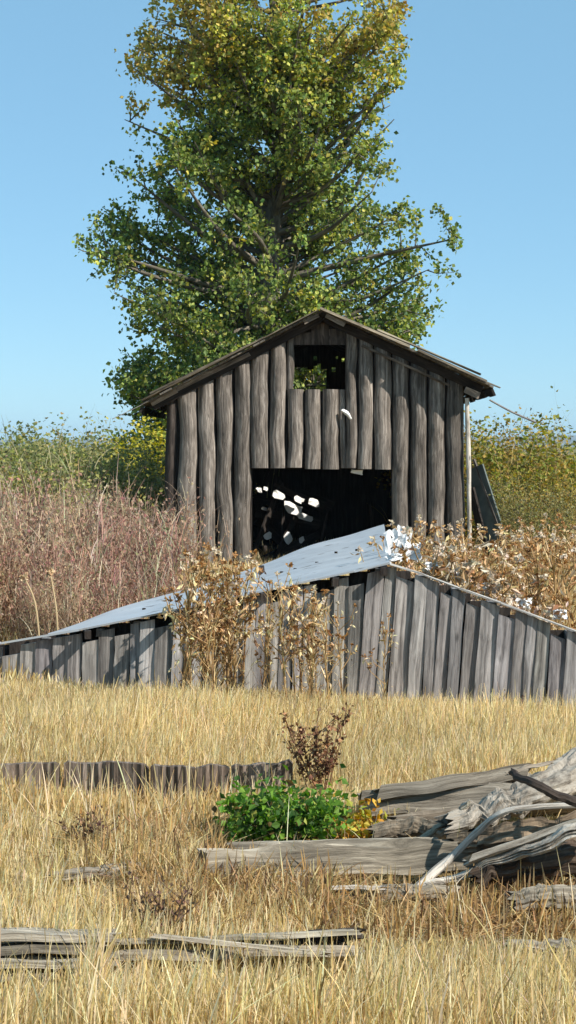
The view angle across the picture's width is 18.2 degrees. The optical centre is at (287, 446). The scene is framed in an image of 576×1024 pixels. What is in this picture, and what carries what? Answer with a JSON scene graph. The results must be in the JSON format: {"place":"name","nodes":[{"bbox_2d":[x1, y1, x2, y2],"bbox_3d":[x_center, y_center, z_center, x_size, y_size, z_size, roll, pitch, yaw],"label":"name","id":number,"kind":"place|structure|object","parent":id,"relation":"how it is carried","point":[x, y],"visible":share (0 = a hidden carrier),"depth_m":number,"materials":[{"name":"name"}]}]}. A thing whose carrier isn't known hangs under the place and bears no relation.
{"place":"outdoors","nodes":[
{"label":"outdoors","id":0,"kind":"place"},
{"bbox_2d":[0,793,298,868],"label":"matted grass","id":1,"kind":"structure","parent":0,"point":[87,828],"depth_m":7.29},
{"bbox_2d":[0,537,575,698],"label":"dry grass","id":2,"kind":"structure","parent":0,"point":[260,560],"depth_m":13.99,"materials":[{"name":"plant"}]},
{"bbox_2d":[0,435,575,446],"bbox_3d":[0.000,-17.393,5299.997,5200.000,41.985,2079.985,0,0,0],"label":"hills","id":3,"kind":"structure","parent":0,"point":[562,445],"depth_m":4725.98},
{"bbox_2d":[0,0,575,439],"label":"sky","id":4,"kind":"structure","parent":0,"point":[484,115],"materials":[{"name":"blue"}]},
{"bbox_2d":[0,447,575,1023],"bbox_3d":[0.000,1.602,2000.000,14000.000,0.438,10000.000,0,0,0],"label":"ground","id":5,"kind":"structure","parent":0,"point":[225,837],"depth_m":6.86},
{"bbox_2d":[0,461,56,632],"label":"red shrub","id":6,"kind":"object","parent":5,"relation":"on","point":[9,579],"visible":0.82,"depth_m":13.27,"materials":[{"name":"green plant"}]},
{"bbox_2d":[0,455,59,546],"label":"red shrub","id":7,"kind":"object","parent":5,"relation":"on","point":[11,480],"visible":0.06,"depth_m":18.23,"materials":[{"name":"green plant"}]},
{"bbox_2d":[0,762,59,794],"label":"rotten board","id":8,"kind":"object","parent":5,"relation":"on","point":[14,769],"visible":0.47,"depth_m":8.16,"materials":[{"name":"wood"}]},
{"bbox_2d":[0,968,73,981],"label":"fallen board","id":9,"kind":"object","parent":5,"relation":"on","point":[34,971],"visible":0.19,"depth_m":5.28,"materials":[{"name":"grey wood"}]},
{"bbox_2d":[0,953,123,968],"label":"fallen board","id":10,"kind":"object","parent":9,"relation":"on","point":[41,964],"visible":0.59,"depth_m":5.28,"materials":[{"name":"grey wood"}]},
{"bbox_2d":[1,941,114,955],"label":"fallen board","id":11,"kind":"object","parent":10,"relation":"on","point":[34,947],"visible":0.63,"depth_m":5.29,"materials":[{"name":"grey wood"}]},
{"bbox_2d":[1,927,120,942],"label":"fallen board","id":12,"kind":"object","parent":11,"relation":"on","point":[24,934],"visible":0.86,"depth_m":5.32,"materials":[{"name":"grey wood"}]},
{"bbox_2d":[0,508,97,644],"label":"red shrub","id":13,"kind":"object","parent":5,"relation":"on","point":[35,575],"visible":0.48,"depth_m":13.26,"materials":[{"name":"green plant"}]},
{"bbox_2d":[0,530,98,640],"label":"red shrub","id":14,"kind":"object","parent":5,"relation":"on","point":[46,625],"visible":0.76,"depth_m":12.53,"materials":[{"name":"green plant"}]},
{"bbox_2d":[0,422,119,626],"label":"red shrub","id":15,"kind":"object","parent":5,"relation":"on","point":[63,530],"visible":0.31,"depth_m":14.50,"materials":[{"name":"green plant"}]},
{"bbox_2d":[0,454,154,576],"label":"red shrub","id":16,"kind":"object","parent":5,"relation":"on","point":[105,506],"visible":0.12,"depth_m":17.30,"materials":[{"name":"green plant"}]},
{"bbox_2d":[0,417,164,549],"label":"green shrub","id":17,"kind":"object","parent":5,"relation":"on","point":[23,470],"visible":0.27,"depth_m":23.14,"materials":[{"name":"green plant"}]},
{"bbox_2d":[0,403,164,521],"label":"green shrub","id":18,"kind":"object","parent":5,"relation":"on","point":[93,447],"visible":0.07,"depth_m":24.87,"materials":[{"name":"green plant"}]},
{"bbox_2d":[2,432,165,507],"bbox_3d":[-2.958,0.611,27.206,3.544,2.210,3.399,0,0,30],"label":"green shrub","id":19,"kind":"object","parent":5,"relation":"on","point":[129,466],"visible":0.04,"depth_m":26.89,"materials":[{"name":"green plant"}]},
{"bbox_2d":[58,802,124,850],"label":"dead weed","id":20,"kind":"object","parent":5,"relation":"on","point":[90,826],"visible":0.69,"depth_m":7.04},
{"bbox_2d":[0,470,195,616],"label":"red shrub","id":21,"kind":"object","parent":5,"relation":"on","point":[103,542],"visible":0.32,"depth_m":14.71,"materials":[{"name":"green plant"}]},
{"bbox_2d":[14,531,183,628],"bbox_3d":[-1.468,1.078,13.524,1.170,0.944,1.219,0,0,-36],"label":"red shrub","id":22,"kind":"object","parent":5,"relation":"on","point":[99,603],"visible":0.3,"depth_m":13.50,"materials":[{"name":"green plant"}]},
{"bbox_2d":[33,433,175,540],"bbox_3d":[-1.885,0.758,19.040,2.092,1.831,1.367,0,0,42],"label":"red shrub","id":23,"kind":"object","parent":5,"relation":"on","point":[54,488],"visible":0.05,"depth_m":19.10,"materials":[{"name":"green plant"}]},
{"bbox_2d":[64,760,148,800],"bbox_3d":[-0.819,1.532,8.147,0.404,0.216,0.048,0,0,12],"label":"rotten board","id":24,"kind":"object","parent":5,"relation":"on","point":[113,770],"visible":0.61,"depth_m":8.14,"materials":[{"name":"grey wood"}]},
{"bbox_2d":[46,861,177,882],"bbox_3d":[-0.628,1.550,6.553,0.542,0.067,0.115,0,0,-12],"label":"fallen log","id":25,"kind":"object","parent":5,"relation":"on","point":[87,870],"visible":0.33,"depth_m":6.51,"materials":[{"name":"grey wood"}]},
{"bbox_2d":[87,410,165,485],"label":"shrub","id":26,"kind":"object","parent":5,"relation":"on","point":[162,434],"visible":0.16,"depth_m":30.55,"materials":[{"name":"green plant"}]},
{"bbox_2d":[73,541,188,613],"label":"red shrub","id":27,"kind":"object","parent":5,"relation":"on","point":[121,596],"visible":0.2,"depth_m":14.66,"materials":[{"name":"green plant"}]},
{"bbox_2d":[59,473,218,604],"bbox_3d":[-1.391,0.921,16.318,1.679,1.391,1.704,0,0,-17],"label":"red shrub","id":28,"kind":"object","parent":5,"relation":"on","point":[158,544],"visible":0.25,"depth_m":16.26,"materials":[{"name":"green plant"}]},
{"bbox_2d":[0,407,278,548],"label":"green shrub","id":29,"kind":"object","parent":5,"relation":"on","point":[42,451],"visible":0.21,"depth_m":24.06,"materials":[{"name":"green plant"}]},
{"bbox_2d":[0,744,317,824],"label":"tall grass stems","id":30,"kind":"object","parent":5,"relation":"on","point":[128,793],"visible":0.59,"depth_m":7.74,"materials":[{"name":"plant"}]},
{"bbox_2d":[73,449,244,576],"bbox_3d":[-1.454,0.843,18.289,1.232,1.650,1.885,0,0,41],"label":"red shrub","id":31,"kind":"object","parent":5,"relation":"on","point":[194,521],"visible":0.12,"depth_m":18.37,"materials":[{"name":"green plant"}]},
{"bbox_2d":[123,871,198,934],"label":"dead weed","id":32,"kind":"object","parent":5,"relation":"on","point":[161,906],"visible":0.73,"depth_m":5.67,"materials":[{"name":"plant"}]},
{"bbox_2d":[156,549,213,691],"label":"dry thistle","id":33,"kind":"object","parent":5,"relation":"on","point":[182,578],"visible":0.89,"depth_m":10.32,"materials":[{"name":"plant"}]},
{"bbox_2d":[162,570,215,690],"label":"dry thistle","id":34,"kind":"object","parent":5,"relation":"on","point":[180,586],"visible":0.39,"depth_m":10.54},
{"bbox_2d":[150,763,229,805],"bbox_3d":[-0.441,1.533,8.089,0.356,0.213,0.053,0,0,0],"label":"rotten board","id":35,"kind":"object","parent":5,"relation":"on","point":[221,771],"visible":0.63,"depth_m":8.08,"materials":[{"name":"grey wood"}]},
{"bbox_2d":[163,541,225,687],"bbox_3d":[-0.567,1.054,10.551,0.374,1.036,0.347,4,-8,-1],"label":"dry thistle","id":36,"kind":"object","parent":5,"relation":"on","point":[208,562],"visible":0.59,"depth_m":10.50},
{"bbox_2d":[165,561,224,694],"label":"dry thistle","id":37,"kind":"object","parent":5,"relation":"on","point":[193,623],"visible":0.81,"depth_m":10.36,"materials":[{"name":"plant"}]},
{"bbox_2d":[179,577,226,693],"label":"dry thistle","id":38,"kind":"object","parent":5,"relation":"on","point":[210,661],"visible":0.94,"depth_m":10.26,"materials":[{"name":"plant"}]},
{"bbox_2d":[181,570,229,688],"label":"dry thistle","id":39,"kind":"object","parent":5,"relation":"on","point":[212,588],"visible":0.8,"depth_m":10.41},
{"bbox_2d":[178,552,235,688],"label":"dry thistle","id":40,"kind":"object","parent":5,"relation":"on","point":[195,561],"visible":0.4,"depth_m":10.60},
{"bbox_2d":[190,585,233,687],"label":"dry thistle","id":41,"kind":"object","parent":5,"relation":"on","point":[216,615],"visible":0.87,"depth_m":10.40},
{"bbox_2d":[193,578,239,691],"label":"dry thistle","id":42,"kind":"object","parent":5,"relation":"on","point":[222,605],"visible":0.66,"depth_m":10.44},
{"bbox_2d":[203,586,249,693],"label":"dry thistle","id":43,"kind":"object","parent":5,"relation":"on","point":[221,629],"visible":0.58,"depth_m":10.57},
{"bbox_2d":[210,576,245,690],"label":"dry thistle","id":44,"kind":"object","parent":5,"relation":"on","point":[229,642],"visible":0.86,"depth_m":10.52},
{"bbox_2d":[198,552,258,693],"bbox_3d":[-0.340,1.086,10.580,0.277,0.938,0.319,0,0,35],"label":"dry thistle","id":45,"kind":"object","parent":5,"relation":"on","point":[236,588],"visible":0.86,"depth_m":10.54,"materials":[{"name":"plant"}]},
{"bbox_2d":[211,555,246,693],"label":"dry thistle","id":46,"kind":"object","parent":5,"relation":"on","point":[233,658],"visible":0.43,"depth_m":10.68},
{"bbox_2d":[203,545,260,688],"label":"dry thistle","id":47,"kind":"object","parent":5,"relation":"on","point":[219,552],"visible":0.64,"depth_m":10.67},
{"bbox_2d":[114,936,355,949],"bbox_3d":[-0.177,1.549,5.573,0.777,0.068,0.112,0,0,-6],"label":"fallen board","id":48,"kind":"object","parent":5,"relation":"on","point":[340,940],"visible":0.17,"depth_m":5.55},
{"bbox_2d":[107,929,361,944],"bbox_3d":[-0.181,1.499,5.493,0.843,0.027,0.055,0,0,-9],"label":"fallen board","id":49,"kind":"object","parent":48,"relation":"on","point":[304,934],"visible":0.69,"depth_m":5.49,"materials":[{"name":"grey wood"}]},
{"bbox_2d":[289,927,366,944],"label":"fallen board","id":50,"kind":"object","parent":48,"relation":"on","point":[302,940],"visible":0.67,"depth_m":5.57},
{"bbox_2d":[115,945,364,967],"bbox_3d":[-0.152,1.549,5.466,0.794,0.079,0.098,0,0,-6],"label":"fallen board","id":51,"kind":"object","parent":5,"relation":"on","point":[329,948],"visible":0.43,"depth_m":5.43,"materials":[{"name":"grey wood"}]},
{"bbox_2d":[151,933,333,956],"bbox_3d":[-0.137,1.493,5.391,0.565,0.053,0.034,0,0,8],"label":"fallen board","id":52,"kind":"object","parent":51,"relation":"on","point":[221,942],"visible":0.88,"depth_m":5.38,"materials":[{"name":"grey wood"}]},
{"bbox_2d":[222,567,265,689],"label":"dry thistle","id":53,"kind":"object","parent":5,"relation":"on","point":[251,601],"visible":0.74,"depth_m":10.75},
{"bbox_2d":[231,759,292,791],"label":"rotten board","id":54,"kind":"object","parent":5,"relation":"on","point":[279,769],"visible":0.48,"depth_m":8.13,"materials":[{"name":"grey wood"}]},
{"bbox_2d":[247,593,278,697],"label":"dry thistle","id":55,"kind":"object","parent":5,"relation":"on","point":[267,643],"visible":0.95,"depth_m":10.37,"materials":[{"name":"plant"}]},
{"bbox_2d":[239,554,295,693],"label":"dry thistle","id":56,"kind":"object","parent":5,"relation":"on","point":[291,564],"visible":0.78,"depth_m":10.54,"materials":[{"name":"plant"}]},
{"bbox_2d":[72,0,463,459],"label":"cottonwood tree","id":57,"kind":"object","parent":5,"relation":"on","point":[280,95],"visible":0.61,"depth_m":32.12,"materials":[{"name":"green plant"}]},
{"bbox_2d":[259,582,308,703],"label":"dry thistle","id":58,"kind":"object","parent":5,"relation":"on","point":[287,641],"visible":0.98,"depth_m":10.30,"materials":[{"name":"plant"}]},
{"bbox_2d":[211,763,357,845],"bbox_3d":[-0.012,1.457,7.208,0.596,0.349,0.645,0,0,0],"label":"green bush","id":59,"kind":"object","parent":5,"relation":"on","point":[308,819],"visible":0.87,"depth_m":7.08,"materials":[{"name":"green plant"}]},
{"bbox_2d":[0,524,575,708],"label":"collapsed shed","id":60,"kind":"structure","parent":5,"relation":"on","point":[454,639],"depth_m":11.13,"materials":[{"name":"wood"}]},
{"bbox_2d":[383,528,398,554],"bbox_3d":[0.698,0.663,12.203,0.110,0.218,0.028,0,0,0],"label":"torn sheet","id":61,"kind":"object","parent":60,"relation":"on","point":[389,540],"visible":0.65,"depth_m":12.20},
{"bbox_2d":[0,795,575,977],"bbox_3d":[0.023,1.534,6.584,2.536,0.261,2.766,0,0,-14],"label":"matted grass","id":62,"kind":"structure","parent":5,"relation":"on","point":[492,899],"depth_m":6.16,"materials":[{"name":"plant"}]},
{"bbox_2d":[414,803,575,884],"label":"fallen branch","id":63,"kind":"object","parent":62,"relation":"on","point":[437,869],"visible":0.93,"depth_m":6.46,"materials":[{"name":"grey wood"}]},
{"bbox_2d":[469,839,575,890],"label":"fallen log","id":64,"kind":"object","parent":62,"relation":"on","point":[551,865],"visible":0.75,"depth_m":6.34,"materials":[{"name":"grey wood"}]},
{"bbox_2d":[0,759,575,1013],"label":"tall grass stems","id":65,"kind":"object","parent":5,"relation":"on","point":[47,961],"visible":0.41,"depth_m":5.91,"materials":[{"name":"plant"}]},
{"bbox_2d":[274,571,309,698],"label":"dry thistle","id":66,"kind":"object","parent":5,"relation":"on","point":[292,606],"visible":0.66,"depth_m":10.61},
{"bbox_2d":[277,577,315,695],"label":"dry thistle","id":67,"kind":"object","parent":5,"relation":"on","point":[299,659],"visible":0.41,"depth_m":10.81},
{"bbox_2d":[291,605,327,703],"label":"dry thistle","id":68,"kind":"object","parent":5,"relation":"on","point":[307,655],"visible":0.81,"depth_m":10.35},
{"bbox_2d":[277,700,353,792],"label":"dock plant","id":69,"kind":"object","parent":5,"relation":"on","point":[328,769],"visible":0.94,"depth_m":7.94,"materials":[{"name":"plant"}]},
{"bbox_2d":[139,307,500,569],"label":"log shed","id":70,"kind":"structure","parent":5,"relation":"on","point":[239,424],"depth_m":22.91,"materials":[{"name":"grey wood"}]},
{"bbox_2d":[252,480,283,550],"bbox_3d":[-0.275,0.975,24.950,0.030,1.002,0.868,0,0,28],"label":"scrap board","id":71,"kind":"object","parent":70,"relation":"on","point":[264,526],"visible":0.87,"depth_m":24.88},
{"bbox_2d":[274,514,297,558],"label":"scrap board","id":72,"kind":"object","parent":70,"relation":"on","point":[290,528],"visible":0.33,"depth_m":24.86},
{"bbox_2d":[255,507,320,528],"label":"scrap board","id":73,"kind":"object","parent":70,"relation":"on","point":[277,516],"visible":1,"depth_m":25.43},
{"bbox_2d":[263,530,319,560],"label":"scrap board","id":74,"kind":"object","parent":70,"relation":"on","point":[297,544],"visible":0.67,"depth_m":25.10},
{"bbox_2d":[252,489,334,557],"bbox_3d":[-0.012,1.121,25.852,1.385,1.007,0.585,0,0,0],"label":"timber heap","id":75,"kind":"object","parent":70,"relation":"in","point":[328,504],"visible":0.31,"depth_m":25.80,"materials":[{"name":"wood"}]},
{"bbox_2d":[272,482,324,511],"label":"scrap board","id":76,"kind":"object","parent":70,"relation":"on","point":[287,491],"visible":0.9,"depth_m":25.26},
{"bbox_2d":[298,586,348,699],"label":"dry thistle","id":77,"kind":"object","parent":5,"relation":"on","point":[313,653],"visible":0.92,"depth_m":10.33,"materials":[{"name":"plant"}]},
{"bbox_2d":[304,595,345,705],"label":"dry thistle","id":78,"kind":"object","parent":5,"relation":"on","point":[312,626],"visible":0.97,"depth_m":10.22,"materials":[{"name":"plant"}]},
{"bbox_2d":[227,836,443,849],"bbox_3d":[0.185,1.518,6.840,0.855,0.070,0.102,0,0,-8],"label":"split timber","id":79,"kind":"object","parent":5,"relation":"on","point":[352,841],"visible":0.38,"depth_m":6.80,"materials":[{"name":"grey wood"}]},
{"bbox_2d":[197,838,478,881],"bbox_3d":[0.192,1.515,6.588,1.056,0.155,0.157,0,0,-8],"label":"split timber","id":80,"kind":"object","parent":5,"relation":"on","point":[416,855],"visible":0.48,"depth_m":6.54,"materials":[{"name":"grey wood"}]},
{"bbox_2d":[446,810,575,854],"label":"fallen log","id":81,"kind":"object","parent":80,"relation":"on","point":[497,835],"visible":0.5,"depth_m":6.53,"materials":[{"name":"grey wood"}]},
{"bbox_2d":[322,597,357,696],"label":"dry thistle","id":82,"kind":"object","parent":5,"relation":"on","point":[337,624],"visible":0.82,"depth_m":10.80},
{"bbox_2d":[314,792,399,838],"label":"yellowing plant","id":83,"kind":"object","parent":5,"relation":"on","point":[358,825],"visible":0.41,"depth_m":7.23,"materials":[{"name":"yellow plant"}]},
{"bbox_2d":[361,613,397,701],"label":"dry thistle","id":84,"kind":"object","parent":5,"relation":"on","point":[385,631],"visible":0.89,"depth_m":10.53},
{"bbox_2d":[324,883,462,904],"bbox_3d":[0.366,1.566,6.293,0.512,0.070,0.090,0,0,-7],"label":"fallen log","id":85,"kind":"object","parent":5,"relation":"on","point":[425,888],"visible":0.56,"depth_m":6.28,"materials":[{"name":"grey wood"}]},
{"bbox_2d":[417,823,575,884],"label":"fallen log","id":86,"kind":"object","parent":85,"relation":"on","point":[562,834],"visible":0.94,"depth_m":6.28,"materials":[{"name":"wood"}]},
{"bbox_2d":[462,819,575,865],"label":"fallen board","id":87,"kind":"object","parent":86,"relation":"on","point":[537,836],"visible":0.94,"depth_m":6.30,"materials":[{"name":"grey wood"}]},
{"bbox_2d":[508,768,575,806],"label":"fallen branch","id":88,"kind":"object","parent":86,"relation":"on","point":[550,792],"visible":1,"depth_m":6.32,"materials":[{"name":"wood"}]},
{"bbox_2d":[366,816,475,839],"bbox_3d":[0.533,1.510,7.071,0.455,0.106,0.172,0,0,22],"label":"fallen log","id":89,"kind":"object","parent":5,"relation":"on","point":[413,826],"visible":0.56,"depth_m":7.07,"materials":[{"name":"grey wood"}]},
{"bbox_2d":[385,807,458,819],"bbox_3d":[0.673,1.472,7.209,0.579,0.118,0.112,0,0,-7],"label":"split timber","id":90,"kind":"object","parent":89,"relation":"on","point":[429,814],"visible":0.27,"depth_m":7.15,"materials":[{"name":"grey wood"}]},
{"bbox_2d":[400,526,482,600],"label":"fluffy thistle","id":91,"kind":"object","parent":5,"relation":"on","point":[407,530],"visible":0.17,"depth_m":11.78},
{"bbox_2d":[406,545,481,588],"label":"fluffy thistle","id":92,"kind":"object","parent":5,"relation":"on","point":[464,560],"visible":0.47,"depth_m":11.55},
{"bbox_2d":[432,540,497,600],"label":"fluffy thistle","id":93,"kind":"object","parent":5,"relation":"on","point":[465,575],"visible":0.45,"depth_m":11.41,"materials":[{"name":"plant"}]},
{"bbox_2d":[357,782,575,822],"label":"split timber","id":94,"kind":"object","parent":5,"relation":"on","point":[456,798],"visible":0.3,"depth_m":7.39,"materials":[{"name":"grey wood"}]},
{"bbox_2d":[373,763,531,800],"bbox_3d":[0.676,1.395,7.448,0.692,0.185,0.157,0,0,-4],"label":"split timber","id":95,"kind":"object","parent":94,"relation":"on","point":[392,791],"visible":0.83,"depth_m":7.38,"materials":[{"name":"grey wood"}]},
{"bbox_2d":[434,747,575,836],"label":"fallen log","id":96,"kind":"object","parent":94,"relation":"on","point":[559,774],"visible":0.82,"depth_m":6.90,"materials":[{"name":"wood"}]},
{"bbox_2d":[375,407,575,549],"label":"yellow shrub","id":97,"kind":"object","parent":5,"relation":"on","point":[513,451],"visible":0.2,"depth_m":26.79,"materials":[{"name":"green plant"}]},
{"bbox_2d":[471,487,490,563],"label":"leaning board","id":98,"kind":"object","parent":5,"relation":"on","point":[476,512],"visible":0.4,"depth_m":23.52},
{"bbox_2d":[466,464,507,563],"bbox_3d":[2.651,0.960,23.551,0.760,1.464,0.038,0,0,37],"label":"leaning board","id":99,"kind":"object","parent":5,"relation":"on","point":[487,518],"visible":0.47,"depth_m":23.57,"materials":[{"name":"wood"}]},
{"bbox_2d":[476,524,516,595],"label":"dry thistle","id":100,"kind":"object","parent":5,"relation":"on","point":[503,542],"visible":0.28,"depth_m":13.18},
{"bbox_2d":[464,413,572,476],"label":"yellow shrub","id":101,"kind":"object","parent":5,"relation":"on","point":[520,443],"visible":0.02,"depth_m":30.93,"materials":[{"name":"green plant"}]},
{"bbox_2d":[464,383,575,539],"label":"yellow shrub","id":102,"kind":"object","parent":5,"relation":"on","point":[487,456],"visible":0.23,"depth_m":27.02,"materials":[{"name":"green plant"}]},
{"bbox_2d":[464,447,575,550],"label":"yellow shrub","id":103,"kind":"object","parent":5,"relation":"on","point":[532,486],"visible":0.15,"depth_m":25.66,"materials":[{"name":"green plant"}]},
{"bbox_2d":[511,534,542,610],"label":"dry thistle","id":104,"kind":"object","parent":5,"relation":"on","point":[515,542],"visible":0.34,"depth_m":12.48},
{"bbox_2d":[487,469,575,557],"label":"yellow shrub","id":105,"kind":"object","parent":5,"relation":"on","point":[511,518],"visible":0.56,"depth_m":23.64,"materials":[{"name":"green plant"}]},
{"bbox_2d":[520,564,552,615],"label":"dry thistle","id":106,"kind":"object","parent":5,"relation":"on","point":[526,569],"visible":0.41,"depth_m":11.92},
{"bbox_2d":[501,588,573,629],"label":"fluffy thistle","id":107,"kind":"object","parent":5,"relation":"on","point":[557,612],"visible":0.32,"depth_m":11.56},
{"bbox_2d":[502,469,575,551],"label":"yellow shrub","id":108,"kind":"object","parent":5,"relation":"on","point":[560,485],"visible":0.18,"depth_m":24.97,"materials":[{"name":"green plant"}]},
{"bbox_2d":[503,937,575,955],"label":"fallen log","id":109,"kind":"object","parent":5,"relation":"on","point":[551,941],"visible":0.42,"depth_m":5.64,"materials":[{"name":"grey wood"}]},
{"bbox_2d":[504,883,575,913],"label":"fallen log","id":110,"kind":"object","parent":5,"relation":"on","point":[528,892],"visible":0.74,"depth_m":6.10,"materials":[{"name":"grey wood"}]},
{"bbox_2d":[526,531,567,629],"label":"dry thistle","id":111,"kind":"object","parent":5,"relation":"on","point":[551,562],"visible":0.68,"depth_m":11.93,"materials":[{"name":"plant"}]},
{"bbox_2d":[535,530,575,629],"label":"dry thistle","id":112,"kind":"object","parent":5,"relation":"on","point":[564,562],"visible":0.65,"depth_m":11.84,"materials":[{"name":"plant"}]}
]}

